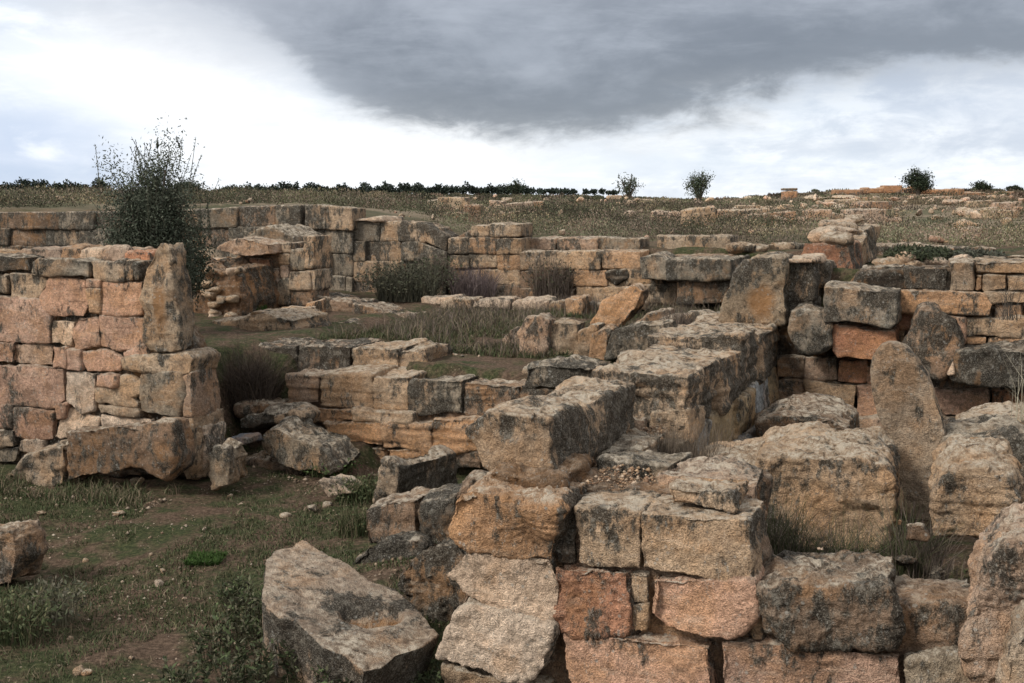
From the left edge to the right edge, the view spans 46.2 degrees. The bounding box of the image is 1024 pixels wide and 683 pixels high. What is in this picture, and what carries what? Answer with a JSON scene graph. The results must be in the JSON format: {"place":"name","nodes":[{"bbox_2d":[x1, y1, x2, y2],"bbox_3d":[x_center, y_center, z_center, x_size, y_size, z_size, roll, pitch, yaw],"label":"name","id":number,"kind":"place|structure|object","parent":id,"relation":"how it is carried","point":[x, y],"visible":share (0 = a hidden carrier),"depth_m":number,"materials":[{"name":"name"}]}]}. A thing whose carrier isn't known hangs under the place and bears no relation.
{"place":"outdoors","nodes":[
{"label":"outdoors","id":0,"kind":"place"},
{"bbox_2d":[0,191,1023,682],"bbox_3d":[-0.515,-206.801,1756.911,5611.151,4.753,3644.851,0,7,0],"label":"ground","id":1,"kind":"structure","parent":0,"point":[190,503],"depth_m":9.72,"materials":[{"name":"soil"}]},
{"bbox_2d":[0,519,48,583],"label":"fallen stone","id":2,"kind":"object","parent":1,"relation":"on","point":[24,547],"visible":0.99,"depth_m":8.20,"materials":[{"name":"stone"}]},
{"bbox_2d":[0,583,63,647],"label":"green weeds","id":3,"kind":"object","parent":1,"relation":"on","point":[12,626],"visible":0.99,"depth_m":6.93,"materials":[{"name":"green plant"}]},
{"bbox_2d":[12,439,87,485],"bbox_3d":[-4.310,1.156,11.187,0.716,0.512,0.438,3,7,23],"label":"fallen stone","id":4,"kind":"object","parent":1,"relation":"on","point":[49,463],"visible":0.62,"depth_m":10.99,"materials":[{"name":"stone"}]},
{"bbox_2d":[17,574,94,627],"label":"green weeds","id":5,"kind":"object","parent":1,"relation":"on","point":[64,599],"visible":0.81,"depth_m":7.31,"materials":[{"name":"green plant"}]},
{"bbox_2d":[0,468,192,508],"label":"weeds","id":6,"kind":"object","parent":1,"relation":"on","point":[97,490],"visible":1,"depth_m":10.56,"materials":[{"name":"green plant"}]},
{"bbox_2d":[0,243,225,479],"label":"stone wall","id":7,"kind":"structure","parent":1,"relation":"on","point":[76,353],"depth_m":11.15,"materials":[{"name":"stone"}]},
{"bbox_2d":[139,242,194,352],"bbox_3d":[-3.107,-0.383,10.855,0.452,1.025,0.340,3,7,22],"label":"standing stone","id":8,"kind":"object","parent":7,"relation":"on","point":[166,302],"visible":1,"depth_m":10.75,"materials":[{"name":"stone"}]},
{"bbox_2d":[66,416,195,481],"bbox_3d":[-3.420,0.959,10.693,1.246,0.652,0.347,2,7,20],"label":"fallen stone","id":9,"kind":"object","parent":1,"relation":"on","point":[163,447],"visible":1,"depth_m":10.58,"materials":[{"name":"stone"}]},
{"bbox_2d":[77,112,218,302],"bbox_3d":[-4.086,-1.336,13.763,1.602,2.634,1.506,0,7,0],"label":"wild olive tree","id":10,"kind":"object","parent":1,"relation":"on","point":[152,216],"visible":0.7,"depth_m":13.49,"materials":[{"name":"green plant"}]},
{"bbox_2d":[157,650,218,682],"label":"leafy weed","id":11,"kind":"object","parent":1,"relation":"on","point":[188,676],"visible":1,"depth_m":6.26,"materials":[{"name":"green plant"}]},
{"bbox_2d":[179,222,223,309],"bbox_3d":[-4.084,-0.958,14.798,1.019,1.621,1.312,-3,7,-23],"label":"shrub","id":12,"kind":"object","parent":1,"relation":"on","point":[200,277],"visible":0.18,"depth_m":14.83,"materials":[{"name":"green plant"}]},
{"bbox_2d":[180,548,228,565],"bbox_3d":[-2.235,1.571,8.754,0.310,0.067,0.312,0,7,0],"label":"moss cushion","id":13,"kind":"object","parent":1,"relation":"on","point":[205,557],"visible":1,"depth_m":8.71,"materials":[{"name":"green plant"}]},
{"bbox_2d":[16,476,408,682],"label":"gravel","id":14,"kind":"structure","parent":1,"relation":"on","point":[127,532],"depth_m":8.37,"materials":[{"name":"grey gravel"}]},
{"bbox_2d":[184,612,245,666],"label":"leafy weed","id":15,"kind":"object","parent":1,"relation":"on","point":[199,647],"visible":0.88,"depth_m":6.69,"materials":[{"name":"green plant"}]},
{"bbox_2d":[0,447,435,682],"bbox_3d":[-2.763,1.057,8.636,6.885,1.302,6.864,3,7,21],"label":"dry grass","id":16,"kind":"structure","parent":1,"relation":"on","point":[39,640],"depth_m":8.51,"materials":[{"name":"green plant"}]},
{"bbox_2d":[0,451,440,644],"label":"stone chips","id":17,"kind":"object","parent":1,"relation":"on","point":[238,491],"visible":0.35,"depth_m":10.53,"materials":[{"name":"grey stone"}]},
{"bbox_2d":[0,368,450,682],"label":"grass","id":18,"kind":"structure","parent":1,"relation":"on","point":[210,543],"depth_m":8.46,"materials":[{"name":"green plant"}]},
{"bbox_2d":[207,438,247,490],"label":"fallen stone","id":19,"kind":"object","parent":1,"relation":"on","point":[227,460],"visible":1,"depth_m":10.54,"materials":[{"name":"stone"}]},
{"bbox_2d":[0,204,458,294],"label":"stone wall","id":20,"kind":"structure","parent":1,"relation":"on","point":[360,242],"depth_m":19.26,"materials":[{"name":"stone"}]},
{"bbox_2d":[214,575,253,605],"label":"leafy weed","id":21,"kind":"object","parent":1,"relation":"on","point":[233,590],"visible":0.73,"depth_m":7.73,"materials":[{"name":"green plant"}]},
{"bbox_2d":[209,581,261,640],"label":"leafy weed","id":22,"kind":"object","parent":1,"relation":"on","point":[232,604],"visible":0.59,"depth_m":7.02,"materials":[{"name":"green plant"}]},
{"bbox_2d":[210,636,277,682],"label":"leafy weed","id":23,"kind":"object","parent":1,"relation":"on","point":[265,666],"visible":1,"depth_m":6.27,"materials":[{"name":"green plant"}]},
{"bbox_2d":[239,601,262,657],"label":"leafy weed","id":24,"kind":"object","parent":1,"relation":"on","point":[258,626],"visible":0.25,"depth_m":6.70,"materials":[{"name":"green plant"}]},
{"bbox_2d":[233,397,288,418],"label":"rubble stone","id":25,"kind":"object","parent":1,"relation":"on","point":[243,409],"visible":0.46,"depth_m":12.22,"materials":[{"name":"stone"}]},
{"bbox_2d":[193,234,332,316],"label":"stone wall","id":26,"kind":"structure","parent":1,"relation":"on","point":[297,273],"depth_m":16.62,"materials":[{"name":"stone"}]},
{"bbox_2d":[217,236,288,255],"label":"stone slab","id":27,"kind":"structure","parent":26,"relation":"on","point":[253,246],"depth_m":16.65,"materials":[{"name":"stone"}]},
{"bbox_2d":[248,223,322,241],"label":"stone slab","id":28,"kind":"structure","parent":26,"relation":"on","point":[291,233],"depth_m":17.28,"materials":[{"name":"stone"}]},
{"bbox_2d":[216,336,318,418],"bbox_3d":[-2.700,0.360,12.506,1.496,0.838,1.435,0,7,0],"label":"dry bush","id":29,"kind":"object","parent":1,"relation":"on","point":[248,381],"visible":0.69,"depth_m":12.35,"materials":[{"name":"brown plant"}]},
{"bbox_2d":[212,305,331,330],"bbox_3d":[-2.983,-0.160,15.311,1.540,0.577,1.543,2,7,19],"label":"rock ledge","id":30,"kind":"object","parent":1,"relation":"on","point":[289,317],"visible":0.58,"depth_m":14.70,"materials":[{"name":"stone"}]},
{"bbox_2d":[245,450,301,473],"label":"rubble stone","id":31,"kind":"object","parent":1,"relation":"on","point":[267,462],"visible":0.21,"depth_m":11.48,"materials":[{"name":"stone"}]},
{"bbox_2d":[240,402,310,428],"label":"rubble stone","id":32,"kind":"object","parent":1,"relation":"on","point":[265,419],"visible":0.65,"depth_m":11.88,"materials":[{"name":"stone"}]},
{"bbox_2d":[274,403,320,423],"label":"rubble stone","id":33,"kind":"object","parent":32,"relation":"on","point":[304,412],"visible":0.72,"depth_m":11.65,"materials":[{"name":"stone"}]},
{"bbox_2d":[271,638,302,682],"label":"leafy weed","id":34,"kind":"object","parent":1,"relation":"on","point":[288,652],"visible":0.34,"depth_m":6.35,"materials":[{"name":"green plant"}]},
{"bbox_2d":[0,176,618,194],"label":"wood","id":35,"kind":"object","parent":1,"relation":"on","point":[445,189],"visible":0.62,"depth_m":415.81,"materials":[{"name":"green plant"}]},
{"bbox_2d":[262,415,360,474],"bbox_3d":[-1.893,0.962,11.358,0.879,0.465,0.516,3,7,21],"label":"fallen stone","id":36,"kind":"object","parent":1,"relation":"on","point":[295,442],"visible":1,"depth_m":11.22,"materials":[{"name":"stone"}]},
{"bbox_2d":[300,458,362,477],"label":"green weeds","id":37,"kind":"object","parent":1,"relation":"on","point":[345,470],"visible":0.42,"depth_m":11.14,"materials":[{"name":"green plant"}]},
{"bbox_2d":[318,473,364,496],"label":"rubble stone","id":38,"kind":"object","parent":1,"relation":"on","point":[327,483],"visible":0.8,"depth_m":10.50,"materials":[{"name":"stone"}]},
{"bbox_2d":[324,499,368,537],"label":"green weeds","id":39,"kind":"object","parent":1,"relation":"on","point":[356,524],"visible":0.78,"depth_m":9.40,"materials":[{"name":"green plant"}]},
{"bbox_2d":[261,539,438,682],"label":"fallen block","id":40,"kind":"object","parent":1,"relation":"on","point":[342,619],"depth_m":6.40,"materials":[{"name":"stone"}]},
{"bbox_2d":[326,471,377,503],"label":"green weeds","id":41,"kind":"object","parent":1,"relation":"on","point":[364,492],"visible":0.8,"depth_m":10.47,"materials":[{"name":"green plant"}]},
{"bbox_2d":[316,292,426,318],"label":"stone kerb","id":42,"kind":"structure","parent":1,"relation":"on","point":[337,301],"depth_m":16.47,"materials":[{"name":"stone"}]},
{"bbox_2d":[353,530,433,564],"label":"fallen stone","id":43,"kind":"object","parent":1,"relation":"on","point":[412,543],"visible":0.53,"depth_m":7.97,"materials":[{"name":"stone"}]},
{"bbox_2d":[366,486,436,543],"bbox_3d":[-0.783,1.246,8.586,0.426,0.368,0.527,2,7,19],"label":"fallen block","id":44,"kind":"object","parent":1,"relation":"on","point":[392,513],"depth_m":8.38,"materials":[{"name":"stone"}]},
{"bbox_2d":[259,337,553,468],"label":"stone wall","id":45,"kind":"structure","parent":1,"relation":"on","point":[374,391],"depth_m":11.81,"materials":[{"name":"stone"}]},
{"bbox_2d":[355,257,458,301],"bbox_3d":[-1.553,-0.936,17.749,1.531,0.649,1.525,0,7,0],"label":"dry bush","id":46,"kind":"object","parent":1,"relation":"on","point":[400,286],"visible":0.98,"depth_m":17.46,"materials":[{"name":"green plant"}]},
{"bbox_2d":[372,444,457,503],"bbox_3d":[-0.777,1.090,9.873,0.271,0.519,1.177,3,7,21],"label":"fallen block","id":47,"kind":"object","parent":1,"relation":"on","point":[435,466],"depth_m":9.70,"materials":[{"name":"stone"}]},
{"bbox_2d":[411,658,442,682],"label":"leafy weed","id":48,"kind":"object","parent":1,"relation":"on","point":[435,676],"visible":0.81,"depth_m":6.36,"materials":[{"name":"green plant"}]},
{"bbox_2d":[398,537,465,622],"bbox_3d":[-0.336,1.432,7.264,0.535,0.602,0.670,3,7,22],"label":"fallen stone","id":49,"kind":"object","parent":1,"relation":"on","point":[428,585],"visible":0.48,"depth_m":7.02,"materials":[{"name":"stone"}]},
{"bbox_2d":[411,252,462,285],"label":"dry bush","id":50,"kind":"object","parent":1,"relation":"on","point":[447,264],"visible":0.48,"depth_m":18.13,"materials":[{"name":"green plant"}]},
{"bbox_2d":[418,483,461,543],"bbox_3d":[-0.342,1.189,8.674,0.389,0.477,1.056,3,7,24],"label":"fallen block","id":51,"kind":"object","parent":1,"relation":"on","point":[436,510],"depth_m":8.21,"materials":[{"name":"stone"}]},
{"bbox_2d":[441,262,508,297],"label":"dry bush","id":52,"kind":"object","parent":1,"relation":"on","point":[472,285],"visible":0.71,"depth_m":17.99,"materials":[{"name":"brown plant"}]},
{"bbox_2d":[0,180,1023,246],"bbox_3d":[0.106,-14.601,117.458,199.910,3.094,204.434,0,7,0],"label":"scrub","id":53,"kind":"object","parent":1,"relation":"on","point":[518,217],"visible":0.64,"depth_m":29.38,"materials":[{"name":"green plant"}]},
{"bbox_2d":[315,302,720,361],"bbox_3d":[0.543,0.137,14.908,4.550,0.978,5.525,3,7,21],"label":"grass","id":54,"kind":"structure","parent":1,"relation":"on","point":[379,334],"depth_m":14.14,"materials":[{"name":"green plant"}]},
{"bbox_2d":[324,287,719,358],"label":"dry grass","id":55,"kind":"structure","parent":1,"relation":"on","point":[472,309],"depth_m":14.89,"materials":[{"name":"beige plant"}]},
{"bbox_2d":[421,294,648,310],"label":"stone kerb","id":56,"kind":"structure","parent":1,"relation":"on","point":[453,299],"depth_m":16.93,"materials":[{"name":"stone"}]},
{"bbox_2d":[517,312,555,355],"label":"upright stone","id":57,"kind":"object","parent":1,"relation":"on","point":[540,325],"visible":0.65,"depth_m":12.72,"materials":[{"name":"stone"}]},
{"bbox_2d":[515,254,587,299],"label":"dry bush","id":58,"kind":"object","parent":1,"relation":"on","point":[542,287],"visible":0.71,"depth_m":17.80,"materials":[{"name":"brown plant"}]},
{"bbox_2d":[550,318,585,354],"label":"upright stone","id":59,"kind":"object","parent":1,"relation":"on","point":[565,330],"visible":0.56,"depth_m":12.72,"materials":[{"name":"stone"}]},
{"bbox_2d":[565,294,590,314],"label":"fallen stone","id":60,"kind":"object","parent":1,"relation":"on","point":[572,303],"visible":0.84,"depth_m":16.04,"materials":[{"name":"stone"}]},
{"bbox_2d":[577,322,605,356],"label":"upright stone","id":61,"kind":"object","parent":1,"relation":"on","point":[584,336],"visible":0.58,"depth_m":12.44,"materials":[{"name":"stone"}]},
{"bbox_2d":[589,323,618,359],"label":"upright stone","id":62,"kind":"object","parent":1,"relation":"on","point":[599,341],"visible":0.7,"depth_m":12.30,"materials":[{"name":"stone"}]},
{"bbox_2d":[590,283,648,326],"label":"fallen stone","id":63,"kind":"object","parent":1,"relation":"on","point":[627,303],"visible":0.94,"depth_m":13.95,"materials":[{"name":"stone"}]},
{"bbox_2d":[612,172,643,198],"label":"tree","id":64,"kind":"object","parent":1,"relation":"on","point":[628,190],"visible":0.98,"depth_m":128.70,"materials":[{"name":"green plant"}]},
{"bbox_2d":[604,319,677,360],"bbox_3d":[1.327,-0.013,12.164,0.724,0.420,0.345,3,7,21],"label":"upright stone","id":65,"kind":"object","parent":1,"relation":"on","point":[632,336],"visible":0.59,"depth_m":12.07,"materials":[{"name":"stone"}]},
{"bbox_2d":[591,313,779,456],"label":"stone wall","id":66,"kind":"structure","parent":1,"relation":"on","point":[701,368],"depth_m":8.93,"materials":[{"name":"stone"}]},
{"bbox_2d":[525,354,610,389],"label":"stone block","id":67,"kind":"structure","parent":66,"relation":"on","point":[553,373],"depth_m":10.44,"materials":[{"name":"stone"}]},
{"bbox_2d":[719,251,792,326],"bbox_3d":[2.353,-0.510,11.492,0.670,0.717,0.584,3,7,21],"label":"standing stone","id":68,"kind":"object","parent":66,"relation":"on","point":[757,292],"visible":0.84,"depth_m":11.23,"materials":[{"name":"stone"}]},
{"bbox_2d":[680,206,717,226],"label":"stone block","id":69,"kind":"structure","parent":1,"relation":"on","point":[708,210],"depth_m":30.70,"materials":[{"name":"stone"}]},
{"bbox_2d":[683,170,715,201],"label":"tree","id":70,"kind":"object","parent":1,"relation":"on","point":[698,190],"visible":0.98,"depth_m":118.79,"materials":[{"name":"green plant"}]},
{"bbox_2d":[435,449,969,682],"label":"stone wall","id":71,"kind":"structure","parent":1,"relation":"on","point":[679,571],"depth_m":5.94,"materials":[{"name":"stone"}]},
{"bbox_2d":[454,470,488,498],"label":"fallen stone","id":72,"kind":"object","parent":71,"relation":"on","point":[471,478],"visible":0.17,"depth_m":7.34,"materials":[{"name":"stone"}]},
{"bbox_2d":[465,376,636,470],"bbox_3d":[0.290,0.497,7.185,0.582,0.443,1.509,3,7,24],"label":"balanced block","id":73,"kind":"object","parent":71,"relation":"on","point":[592,417],"depth_m":6.63,"materials":[{"name":"stone"}]},
{"bbox_2d":[585,424,668,488],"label":"gravel","id":74,"kind":"structure","parent":71,"relation":"on","point":[625,473],"depth_m":6.55,"materials":[{"name":"beige gravel"}]},
{"bbox_2d":[594,427,664,459],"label":"stone slab","id":75,"kind":"structure","parent":71,"relation":"on","point":[625,441],"depth_m":7.30,"materials":[{"name":"stone"}]},
{"bbox_2d":[639,421,684,453],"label":"dry grass clump","id":76,"kind":"object","parent":71,"relation":"on","point":[669,451],"visible":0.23,"depth_m":7.46,"materials":[{"name":"brown plant"}]},
{"bbox_2d":[671,423,732,457],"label":"dry grass clump","id":77,"kind":"object","parent":71,"relation":"on","point":[697,445],"visible":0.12,"depth_m":7.49,"materials":[{"name":"brown plant"}]},
{"bbox_2d":[688,414,751,456],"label":"dry grass clump","id":78,"kind":"object","parent":71,"relation":"on","point":[717,439],"visible":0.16,"depth_m":7.59,"materials":[{"name":"brown plant"}]},
{"bbox_2d":[894,554,917,565],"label":"rubble stone","id":79,"kind":"object","parent":71,"relation":"on","point":[905,560],"visible":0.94,"depth_m":6.43,"materials":[{"name":"stone"}]},
{"bbox_2d":[958,502,1023,682],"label":"fallen block","id":80,"kind":"object","parent":71,"relation":"on","point":[995,596],"depth_m":5.12,"materials":[{"name":"stone"}]},
{"bbox_2d":[995,600,1023,682],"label":"fallen stone","id":81,"kind":"object","parent":80,"relation":"on","point":[1010,668],"visible":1,"depth_m":4.71,"materials":[{"name":"stone"}]},
{"bbox_2d":[447,221,996,304],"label":"stone wall","id":82,"kind":"structure","parent":1,"relation":"on","point":[611,265],"depth_m":17.87,"materials":[{"name":"stone"}]},
{"bbox_2d":[725,241,755,254],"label":"rubble stone","id":83,"kind":"object","parent":1,"relation":"on","point":[733,248],"visible":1,"depth_m":17.44,"materials":[{"name":"stone"}]},
{"bbox_2d":[698,421,904,550],"bbox_3d":[1.850,0.948,7.739,1.277,0.782,1.037,2,7,20],"label":"fallen block","id":84,"kind":"object","parent":1,"relation":"on","point":[858,469],"depth_m":7.28,"materials":[{"name":"stone"}]},
{"bbox_2d":[754,392,859,436],"bbox_3d":[2.372,0.646,9.679,0.768,0.383,0.967,3,7,22],"label":"fallen block","id":85,"kind":"object","parent":1,"relation":"on","point":[835,413],"depth_m":9.54,"materials":[{"name":"stone"}]},
{"bbox_2d":[766,490,850,554],"bbox_3d":[1.522,1.103,6.805,0.806,0.578,0.840,0,7,0],"label":"weed tuft","id":86,"kind":"object","parent":1,"relation":"on","point":[777,541],"visible":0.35,"depth_m":6.79,"materials":[{"name":"green plant"}]},
{"bbox_2d":[787,253,836,325],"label":"stone block","id":87,"kind":"structure","parent":1,"relation":"on","point":[810,276],"depth_m":11.29,"materials":[{"name":"stone"}]},
{"bbox_2d":[780,505,897,552],"bbox_3d":[1.835,1.158,6.686,0.712,0.498,0.796,0,7,0],"label":"weed tuft","id":88,"kind":"object","parent":1,"relation":"on","point":[834,548],"visible":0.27,"depth_m":6.72,"materials":[{"name":"green plant"}]},
{"bbox_2d":[801,215,880,268],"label":"stone wall","id":89,"kind":"structure","parent":1,"relation":"on","point":[848,242],"depth_m":12.99,"materials":[{"name":"stone"}]},
{"bbox_2d":[831,185,942,194],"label":"ruined wall","id":90,"kind":"structure","parent":1,"relation":"on","point":[888,188],"depth_m":133.97,"materials":[{"name":"stone"}]},
{"bbox_2d":[838,521,937,575],"bbox_3d":[2.053,1.194,6.665,0.620,0.431,0.552,0,7,0],"label":"weed tuft","id":91,"kind":"object","parent":1,"relation":"on","point":[886,550],"visible":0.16,"depth_m":6.61,"materials":[{"name":"green plant"}]},
{"bbox_2d":[777,257,1023,428],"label":"stone wall","id":92,"kind":"structure","parent":1,"relation":"on","point":[870,310],"depth_m":10.68,"materials":[{"name":"stone"}]},
{"bbox_2d":[788,303,838,356],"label":"stone block","id":93,"kind":"structure","parent":92,"relation":"on","point":[810,331],"depth_m":10.76,"materials":[{"name":"stone"}]},
{"bbox_2d":[902,301,964,381],"bbox_3d":[3.681,-0.008,10.501,0.524,0.690,0.530,3,7,22],"label":"fallen stone","id":94,"kind":"object","parent":92,"relation":"on","point":[934,339],"visible":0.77,"depth_m":10.30,"materials":[{"name":"stone"}]},
{"bbox_2d":[949,340,1023,388],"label":"fallen block","id":95,"kind":"object","parent":92,"relation":"on","point":[983,365],"depth_m":10.08,"materials":[{"name":"stone"}]},
{"bbox_2d":[987,273,1023,320],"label":"bare twigs","id":96,"kind":"object","parent":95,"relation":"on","point":[1006,311],"visible":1,"depth_m":10.10,"materials":[{"name":"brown plant"}]},
{"bbox_2d":[843,488,977,578],"bbox_3d":[2.178,1.096,6.572,0.678,0.648,0.816,0,7,0],"label":"weed tuft","id":97,"kind":"object","parent":1,"relation":"on","point":[901,569],"visible":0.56,"depth_m":6.54,"materials":[{"name":"green plant"}]},
{"bbox_2d":[895,166,936,195],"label":"tree","id":98,"kind":"object","parent":1,"relation":"on","point":[918,182],"visible":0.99,"depth_m":118.64,"materials":[{"name":"green plant"}]},
{"bbox_2d":[866,507,976,579],"bbox_3d":[2.267,1.157,6.593,0.676,0.520,0.690,0,7,0],"label":"weed tuft","id":99,"kind":"object","parent":1,"relation":"on","point":[931,564],"visible":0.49,"depth_m":6.51,"materials":[{"name":"green plant"}]},
{"bbox_2d":[883,243,959,264],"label":"dry bush","id":100,"kind":"object","parent":1,"relation":"on","point":[922,252],"visible":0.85,"depth_m":11.55,"materials":[{"name":"green plant"}]},
{"bbox_2d":[928,434,1023,537],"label":"fallen block","id":101,"kind":"object","parent":1,"relation":"on","point":[977,482],"depth_m":6.56,"materials":[{"name":"stone"}]},
{"bbox_2d":[942,246,1011,258],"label":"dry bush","id":102,"kind":"object","parent":1,"relation":"on","point":[978,253],"visible":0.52,"depth_m":11.44,"materials":[{"name":"green plant"}]},
{"bbox_2d":[941,413,1023,503],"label":"fallen block","id":103,"kind":"object","parent":1,"relation":"on","point":[1007,427],"depth_m":8.01,"materials":[{"name":"stone"}]},
{"bbox_2d":[955,401,1023,422],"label":"fallen block","id":104,"kind":"object","parent":1,"relation":"on","point":[999,408],"depth_m":9.03,"materials":[{"name":"stone"}]},
{"bbox_2d":[0,0,1023,198],"label":"sky","id":105,"kind":"structure","parent":0,"point":[764,96],"materials":[{"name":"grey"}]},
{"bbox_2d":[870,341,946,520],"bbox_3d":[2.718,0.607,8.188,0.543,1.233,0.344,2,7,19],"label":"leaning slab","id":106,"kind":"object","parent":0,"point":[909,413],"depth_m":8.05,"materials":[{"name":"stone"}]},
{"bbox_2d":[905,522,929,541],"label":"rubble stone","id":107,"kind":"object","parent":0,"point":[918,531],"visible":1,"depth_m":6.36,"materials":[{"name":"stone"}]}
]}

